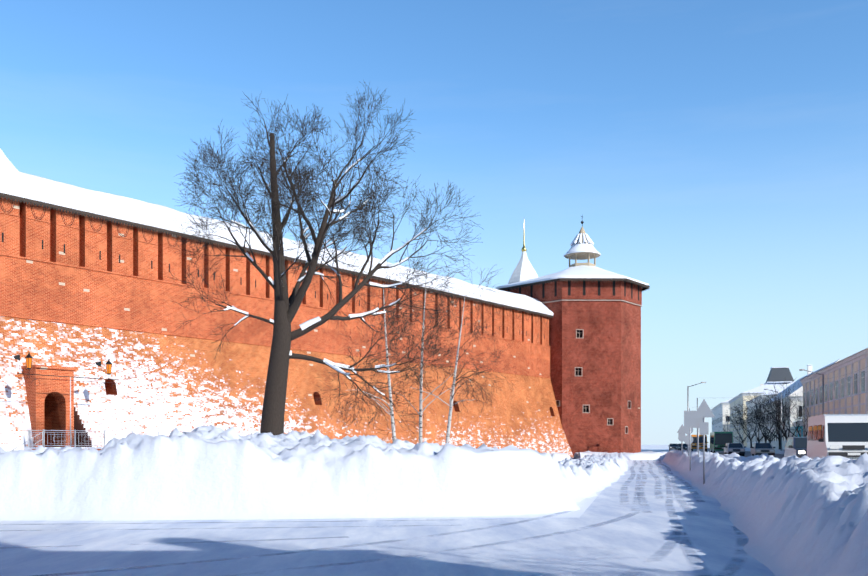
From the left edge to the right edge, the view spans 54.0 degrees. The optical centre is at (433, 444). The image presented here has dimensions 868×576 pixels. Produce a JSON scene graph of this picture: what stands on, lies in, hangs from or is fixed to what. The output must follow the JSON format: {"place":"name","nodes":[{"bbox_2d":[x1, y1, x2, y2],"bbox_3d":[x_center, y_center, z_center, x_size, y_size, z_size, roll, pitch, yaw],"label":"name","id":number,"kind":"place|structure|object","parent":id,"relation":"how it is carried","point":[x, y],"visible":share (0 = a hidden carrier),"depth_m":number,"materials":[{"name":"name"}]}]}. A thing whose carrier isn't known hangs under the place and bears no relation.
{"place":"outdoors","nodes":[
{"label":"outdoors","id":0,"kind":"place"},
{"bbox_2d":[0,172,553,315],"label":"snowy wall roof","id":1,"kind":"structure","parent":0,"point":[58,193],"depth_m":66.13,"materials":[{"name":"white snow"}]},
{"bbox_2d":[0,425,627,520],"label":"snow bank","id":2,"kind":"structure","parent":0,"point":[211,472],"depth_m":22.49,"materials":[{"name":"white snow"}]},
{"bbox_2d":[0,0,867,444],"label":"sky","id":3,"kind":"structure","parent":0,"point":[712,154],"materials":[{"name":"blue"}]},
{"bbox_2d":[508,230,537,283],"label":"spire","id":4,"kind":"structure","parent":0,"point":[524,270],"depth_m":168.67,"materials":[{"name":"white paint"}]},
{"bbox_2d":[387,445,709,517],"bbox_3d":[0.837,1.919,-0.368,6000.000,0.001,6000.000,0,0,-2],"label":"ground snow","id":5,"kind":"structure","parent":0,"point":[584,504],"depth_m":23.58,"materials":[{"name":"white snow"}]},
{"bbox_2d":[24,407,102,449],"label":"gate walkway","id":6,"kind":"structure","parent":5,"relation":"on","point":[83,437],"depth_m":56.00,"materials":[{"name":"white snow"}]},
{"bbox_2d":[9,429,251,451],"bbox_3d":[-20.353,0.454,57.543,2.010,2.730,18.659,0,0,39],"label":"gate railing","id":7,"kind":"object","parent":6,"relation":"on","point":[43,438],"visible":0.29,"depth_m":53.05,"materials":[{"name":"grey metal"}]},
{"bbox_2d":[0,255,573,458],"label":"fortress wall","id":8,"kind":"structure","parent":5,"relation":"on","point":[169,383],"depth_m":66.55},
{"bbox_2d":[0,149,43,201],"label":"snowy roof","id":9,"kind":"structure","parent":8,"relation":"on","point":[9,171],"depth_m":56.30,"materials":[{"name":"white snow"}]},
{"bbox_2d":[21,365,76,446],"bbox_3d":[-25.005,-1.546,55.269,1.985,6.930,2.700,0,0,39],"label":"gate portal","id":10,"kind":"object","parent":8,"relation":"attached to","point":[58,390],"visible":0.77,"depth_m":54.65,"materials":[{"name":"brick"}]},
{"bbox_2d":[13,352,118,444],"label":"wall lanterns","id":11,"kind":"object","parent":8,"relation":"attached to","point":[29,358],"visible":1,"depth_m":53.47,"materials":[{"name":"black metal"}]},
{"bbox_2d":[0,196,550,377],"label":"kremlin wall merlons","id":12,"kind":"object","parent":8,"relation":"on","point":[29,231],"visible":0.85,"depth_m":65.69,"materials":[{"name":"brick"}]},
{"bbox_2d":[0,193,552,317],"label":"roof eaves","id":13,"kind":"object","parent":12,"relation":"on","point":[60,208],"visible":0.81,"depth_m":65.01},
{"bbox_2d":[168,80,483,442],"bbox_3d":[-3.926,-6.699,36.512,9.732,17.651,13.172,0,0,45],"label":"linden tree","id":14,"kind":"object","parent":5,"relation":"on","point":[286,307],"visible":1,"depth_m":36.09,"materials":[{"name":"brown plant"}]},
{"bbox_2d":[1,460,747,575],"bbox_3d":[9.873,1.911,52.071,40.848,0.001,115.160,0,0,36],"label":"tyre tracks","id":15,"kind":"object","parent":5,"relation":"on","point":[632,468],"visible":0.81,"depth_m":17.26},
{"bbox_2d":[312,263,454,441],"bbox_3d":[-3.005,-4.361,49.866,8.265,12.980,7.041,0,0,-2],"label":"birch","id":16,"kind":"object","parent":5,"relation":"on","point":[391,406],"visible":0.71,"depth_m":49.48,"materials":[{"name":"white plant"}]},
{"bbox_2d":[0,460,774,575],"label":"packed snow","id":17,"kind":"structure","parent":5,"relation":"on","point":[621,546],"depth_m":16.26,"materials":[{"name":"white snow"}]},
{"bbox_2d":[363,254,488,442],"bbox_3d":[-0.466,-4.593,51.461,7.993,13.424,7.967,0,0,-2],"label":"birch","id":18,"kind":"object","parent":5,"relation":"on","point":[420,417],"visible":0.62,"depth_m":51.02,"materials":[{"name":"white plant"}]},
{"bbox_2d":[379,259,515,443],"bbox_3d":[1.473,-4.309,49.804,6.650,12.875,8.371,0,0,-33],"label":"birch","id":19,"kind":"object","parent":5,"relation":"on","point":[452,394],"visible":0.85,"depth_m":49.95,"materials":[{"name":"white plant"}]},
{"bbox_2d":[544,452,570,460],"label":"snowbank","id":20,"kind":"object","parent":5,"relation":"on","point":[560,456],"depth_m":96.94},
{"bbox_2d":[504,280,641,433],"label":"tower","id":21,"kind":"structure","parent":5,"relation":"on","point":[608,290],"depth_m":105.59,"materials":[{"name":"red brick"}]},
{"bbox_2d":[498,278,649,300],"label":"roof eaves","id":22,"kind":"object","parent":21,"relation":"on","point":[645,287],"visible":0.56,"depth_m":105.79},
{"bbox_2d":[563,216,600,266],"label":"cupola","id":23,"kind":"object","parent":22,"relation":"on","point":[582,247],"visible":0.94,"depth_m":111.05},
{"bbox_2d":[573,451,666,459],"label":"snowbank","id":24,"kind":"object","parent":5,"relation":"on","point":[649,455],"visible":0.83,"depth_m":102.67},
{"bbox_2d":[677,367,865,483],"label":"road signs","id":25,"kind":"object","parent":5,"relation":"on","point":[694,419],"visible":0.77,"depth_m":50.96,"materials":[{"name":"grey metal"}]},
{"bbox_2d":[495,265,648,288],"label":"tower roof","id":26,"kind":"structure","parent":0,"point":[582,271],"depth_m":107.11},
{"bbox_2d":[544,301,640,456],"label":"tower shaft","id":27,"kind":"object","parent":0,"point":[604,353],"visible":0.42,"depth_m":105.50,"materials":[{"name":"red brick"}]},
{"bbox_2d":[711,398,732,431],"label":"house","id":28,"kind":"structure","parent":0,"point":[719,419],"depth_m":243.89,"materials":[{"name":"white paint"}]},
{"bbox_2d":[693,448,783,458],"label":"street carriageway","id":29,"kind":"structure","parent":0,"point":[748,453],"depth_m":120.87,"materials":[{"name":"grey asphalt"}]},
{"bbox_2d":[691,435,707,451],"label":"truck","id":30,"kind":"object","parent":29,"relation":"on","point":[694,444],"visible":0.73,"depth_m":136.09,"materials":[{"name":"orange paint"}]},
{"bbox_2d":[710,432,732,452],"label":"truck","id":31,"kind":"object","parent":29,"relation":"on","point":[719,441],"visible":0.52,"depth_m":116.90,"materials":[{"name":"green paint"}]},
{"bbox_2d":[725,443,745,455],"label":"silver sedan","id":32,"kind":"object","parent":29,"relation":"on","point":[736,448],"visible":0.88,"depth_m":94.60,"materials":[{"name":"paint"}]},
{"bbox_2d":[751,443,774,455],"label":"beige sedan","id":33,"kind":"object","parent":29,"relation":"on","point":[762,448],"visible":0.73,"depth_m":81.61,"materials":[{"name":"paint"}]},
{"bbox_2d":[784,437,806,457],"bbox_3d":[21.253,0.444,48.416,2.260,1.731,4.720,0,0,15],"label":"van","id":34,"kind":"object","parent":29,"relation":"on","point":[797,446],"visible":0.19,"depth_m":47.78,"materials":[{"name":"grey paint"}]},
{"bbox_2d":[807,414,867,459],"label":"minibus","id":35,"kind":"object","parent":29,"relation":"on","point":[844,435],"visible":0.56,"depth_m":37.21,"materials":[{"name":"white paint"}]},
{"bbox_2d":[728,384,781,447],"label":"building","id":36,"kind":"structure","parent":0,"point":[741,397],"depth_m":197.03,"materials":[{"name":"beige paint"}]},
{"bbox_2d":[662,450,867,575],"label":"snow bank","id":37,"kind":"structure","parent":0,"point":[795,515],"depth_m":14.94,"materials":[{"name":"white snow"}]},
{"label":"street terrace","id":38,"kind":"structure","parent":0,"visible":0},
{"bbox_2d":[669,444,677,450],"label":"dark sedan","id":39,"kind":"object","parent":38,"relation":"on","point":[672,446],"visible":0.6,"depth_m":162.66,"materials":[{"name":"grey paint"}]},
{"bbox_2d":[677,444,686,449],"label":"black sedan","id":40,"kind":"object","parent":38,"relation":"on","point":[684,447],"visible":0.65,"depth_m":152.85,"materials":[{"name":"paint"}]},
{"bbox_2d":[719,411,751,443],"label":"street tree","id":41,"kind":"object","parent":38,"relation":"on","point":[742,442],"visible":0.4,"depth_m":181.52,"materials":[{"name":"brown plant"}]},
{"bbox_2d":[729,402,761,447],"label":"street tree","id":42,"kind":"object","parent":38,"relation":"on","point":[749,437],"visible":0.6,"depth_m":165.26,"materials":[{"name":"brown plant"}]},
{"bbox_2d":[735,404,769,442],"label":"street tree","id":43,"kind":"object","parent":38,"relation":"on","point":[758,439],"visible":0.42,"depth_m":150.66,"materials":[{"name":"brown plant"}]},
{"bbox_2d":[744,392,775,442],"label":"street tree","id":44,"kind":"object","parent":38,"relation":"on","point":[764,436],"visible":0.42,"depth_m":141.94,"materials":[{"name":"brown plant"}]},
{"bbox_2d":[724,379,799,449],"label":"street tree","id":45,"kind":"object","parent":38,"relation":"on","point":[779,437],"visible":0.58,"depth_m":125.56,"materials":[{"name":"brown plant"}]},
{"bbox_2d":[743,395,780,442],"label":"street tree","id":46,"kind":"object","parent":38,"relation":"on","point":[769,439],"visible":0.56,"depth_m":133.09,"materials":[{"name":"brown plant"}]},
{"bbox_2d":[745,448,784,453],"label":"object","id":47,"kind":"structure","parent":38,"relation":"on","point":[777,451],"depth_m":119.22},
{"bbox_2d":[745,381,795,447],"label":"building","id":48,"kind":"structure","parent":38,"relation":"on","point":[779,389],"depth_m":172.91,"materials":[{"name":"white paint"}]},
{"bbox_2d":[764,367,793,384],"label":"roof","id":49,"kind":"structure","parent":48,"relation":"on","point":[778,374],"depth_m":169.97,"materials":[{"name":"grey metal"}]},
{"bbox_2d":[742,382,802,439],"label":"street tree","id":50,"kind":"object","parent":38,"relation":"on","point":[782,424],"visible":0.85,"depth_m":115.69,"materials":[{"name":"brown plant"}]},
{"bbox_2d":[763,392,808,441],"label":"street tree","id":51,"kind":"object","parent":38,"relation":"on","point":[791,404],"visible":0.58,"depth_m":107.23,"materials":[{"name":"brown plant"}]},
{"bbox_2d":[792,419,802,436],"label":"teal house","id":52,"kind":"structure","parent":38,"relation":"on","point":[800,422],"depth_m":116.93,"materials":[{"name":"paint"}]},
{"bbox_2d":[761,359,839,449],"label":"building","id":53,"kind":"structure","parent":38,"relation":"on","point":[775,440],"depth_m":129.90,"materials":[{"name":"paint"}]},
{"bbox_2d":[800,348,867,436],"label":"cream house","id":54,"kind":"structure","parent":38,"relation":"on","point":[847,396],"depth_m":86.54,"materials":[{"name":"paint"}]}
]}

